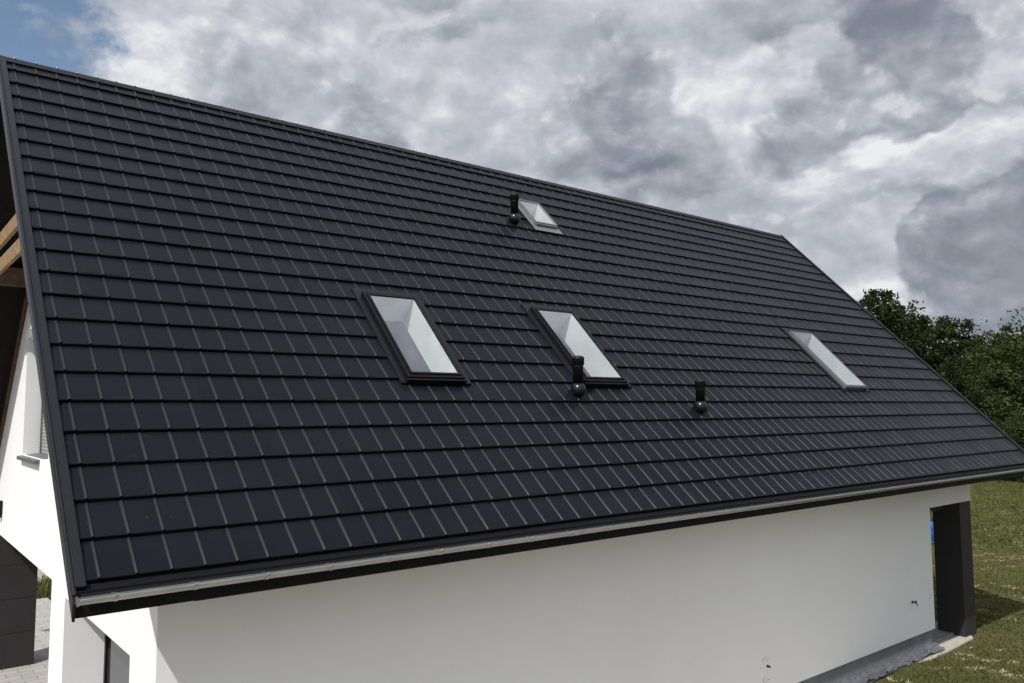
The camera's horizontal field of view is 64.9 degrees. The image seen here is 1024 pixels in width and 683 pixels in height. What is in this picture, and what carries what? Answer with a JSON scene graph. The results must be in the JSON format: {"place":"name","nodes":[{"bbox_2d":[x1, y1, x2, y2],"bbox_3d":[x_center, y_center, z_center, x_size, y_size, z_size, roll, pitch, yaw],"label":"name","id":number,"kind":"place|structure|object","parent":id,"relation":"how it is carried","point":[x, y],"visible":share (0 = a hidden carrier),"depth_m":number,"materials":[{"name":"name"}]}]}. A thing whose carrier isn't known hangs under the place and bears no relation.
{"place":"outdoors","nodes":[
{"label":"outdoors","id":0,"kind":"place"},
{"bbox_2d":[0,598,50,682],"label":"paving","id":1,"kind":"structure","parent":0,"point":[36,671],"depth_m":14.38,"materials":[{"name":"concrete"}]},
{"bbox_2d":[37,568,46,581],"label":"gravel ground","id":2,"kind":"structure","parent":0,"point":[39,573],"depth_m":22.15,"materials":[{"name":"beige gravel"}]},
{"bbox_2d":[36,572,51,600],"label":"tall grass","id":3,"kind":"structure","parent":0,"point":[44,589],"depth_m":19.67,"materials":[{"name":"green plant"}]},
{"bbox_2d":[0,0,1023,356],"label":"sky","id":4,"kind":"structure","parent":0,"point":[883,140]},
{"bbox_2d":[872,476,1023,682],"bbox_3d":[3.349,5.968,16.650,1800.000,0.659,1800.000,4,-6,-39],"label":"ground","id":5,"kind":"structure","parent":0,"point":[904,671],"depth_m":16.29,"materials":[{"name":"green plant"}]},
{"bbox_2d":[0,55,1023,682],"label":"house","id":6,"kind":"structure","parent":5,"relation":"on","point":[282,401],"depth_m":9.85,"materials":[{"name":"black tile"}]},
{"bbox_2d":[17,328,47,464],"bbox_3d":[-6.691,0.752,11.600,0.410,1.955,2.150,4,-6,-39],"label":"window","id":7,"kind":"structure","parent":6,"relation":"in","point":[43,449],"depth_m":12.09,"materials":[{"name":"white glass"}]},
{"bbox_2d":[103,634,129,682],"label":"glazed door","id":8,"kind":"structure","parent":6,"relation":"in","point":[116,661],"depth_m":9.32,"materials":[{"name":"grey glass"}]},
{"bbox_2d":[351,288,471,384],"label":"roof window","id":9,"kind":"structure","parent":6,"relation":"in","point":[413,344],"depth_m":9.79,"materials":[{"name":"clear glass"}]},
{"bbox_2d":[518,199,562,234],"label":"roof window","id":10,"kind":"structure","parent":6,"relation":"in","point":[539,219],"depth_m":14.40,"materials":[{"name":"clear glass"}]},
{"bbox_2d":[521,304,631,387],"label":"roof window","id":11,"kind":"structure","parent":6,"relation":"in","point":[568,337],"depth_m":11.45,"materials":[{"name":"clear glass"}]},
{"bbox_2d":[780,328,869,391],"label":"roof window","id":12,"kind":"structure","parent":6,"relation":"in","point":[811,346],"depth_m":15.54,"materials":[{"name":"clear glass"}]},
{"bbox_2d":[857,288,961,376],"bbox_3d":[27.761,2.820,61.003,10.309,13.595,11.120,-2,-5,17],"label":"tree","id":13,"kind":"object","parent":5,"relation":"on","point":[890,315],"visible":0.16,"depth_m":57.87,"materials":[{"name":"green plant"}]},
{"bbox_2d":[867,635,972,682],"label":"sand strip","id":14,"kind":"object","parent":5,"relation":"on","point":[951,643],"visible":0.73,"depth_m":15.36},
{"bbox_2d":[840,642,944,682],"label":"plastic sheet","id":15,"kind":"object","parent":14,"relation":"on","point":[889,666],"visible":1,"depth_m":14.10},
{"bbox_2d":[930,519,933,540],"bbox_3d":[14.376,6.465,27.654,0.472,0.702,0.472,4,-6,-39],"label":"water barrel","id":16,"kind":"object","parent":5,"relation":"on","point":[932,531],"visible":0.1,"depth_m":27.43,"materials":[{"name":"blue plastic"}]},
{"bbox_2d":[897,314,975,373],"bbox_3d":[32.285,3.495,61.341,10.085,12.239,9.948,-1,-5,12],"label":"tree","id":17,"kind":"object","parent":5,"relation":"on","point":[927,342],"visible":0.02,"depth_m":62.00,"materials":[{"name":"green plant"}]},
{"bbox_2d":[931,621,953,642],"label":"porch slab","id":18,"kind":"structure","parent":5,"relation":"on","point":[938,635],"depth_m":16.03,"materials":[{"name":"concrete"}]},
{"bbox_2d":[916,316,983,357],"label":"tree","id":19,"kind":"object","parent":5,"relation":"on","point":[931,324],"depth_m":69.80,"materials":[{"name":"green plant"}]},
{"bbox_2d":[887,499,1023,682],"bbox_3d":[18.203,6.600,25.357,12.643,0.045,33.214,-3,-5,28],"label":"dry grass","id":20,"kind":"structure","parent":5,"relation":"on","point":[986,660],"depth_m":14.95,"materials":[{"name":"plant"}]},
{"bbox_2d":[940,372,975,396],"bbox_3d":[27.028,4.993,53.040,5.470,7.838,5.900,1,-5,-19],"label":"tree","id":21,"kind":"object","parent":5,"relation":"on","point":[943,376],"visible":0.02,"depth_m":51.53,"materials":[{"name":"green plant"}]},
{"bbox_2d":[926,315,995,378],"bbox_3d":[33.169,3.550,58.154,9.054,11.588,8.931,-4,-6,40],"label":"tree","id":22,"kind":"object","parent":5,"relation":"on","point":[963,338],"visible":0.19,"depth_m":59.45,"materials":[{"name":"green plant"}]},
{"bbox_2d":[940,357,994,419],"bbox_3d":[26.939,4.878,51.023,6.303,7.743,6.218,1,-5,-21],"label":"tree","id":23,"kind":"object","parent":5,"relation":"on","point":[952,369],"visible":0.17,"depth_m":50.04,"materials":[{"name":"green plant"}]},
{"bbox_2d":[934,318,1015,365],"bbox_3d":[38.694,4.016,64.992,10.689,11.733,9.875,4,-6,-43],"label":"tree","id":24,"kind":"object","parent":5,"relation":"on","point":[981,339],"visible":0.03,"depth_m":64.97,"materials":[{"name":"green plant"}]},
{"bbox_2d":[930,477,1023,553],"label":"meadow grass","id":25,"kind":"structure","parent":5,"relation":"on","point":[1014,501],"depth_m":33.68,"materials":[{"name":"green plant"}]},
{"bbox_2d":[935,337,1023,379],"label":"tree","id":26,"kind":"object","parent":5,"relation":"on","point":[994,343],"visible":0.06,"depth_m":57.55,"materials":[{"name":"green plant"}]},
{"bbox_2d":[938,308,1023,433],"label":"tree","id":27,"kind":"object","parent":5,"relation":"on","point":[1009,345],"visible":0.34,"depth_m":51.58,"materials":[{"name":"green plant"}]},
{"bbox_2d":[956,347,1023,478],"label":"tree","id":28,"kind":"object","parent":5,"relation":"on","point":[1004,379],"visible":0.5,"depth_m":50.14,"materials":[{"name":"green plant"}]},
{"bbox_2d":[986,413,1021,443],"bbox_3d":[29.597,6.450,48.979,3.590,4.205,4.781,2,-5,-30],"label":"bush","id":29,"kind":"object","parent":5,"relation":"on","point":[995,422],"visible":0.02,"depth_m":49.35,"materials":[{"name":"green plant"}]},
{"bbox_2d":[986,392,1023,447],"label":"tree","id":30,"kind":"object","parent":5,"relation":"on","point":[1004,406],"visible":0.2,"depth_m":48.61,"materials":[{"name":"green plant"}]},
{"bbox_2d":[1001,414,1023,480],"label":"bush","id":31,"kind":"object","parent":5,"relation":"on","point":[1013,425],"visible":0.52,"depth_m":47.61,"materials":[{"name":"green plant"}]}
]}

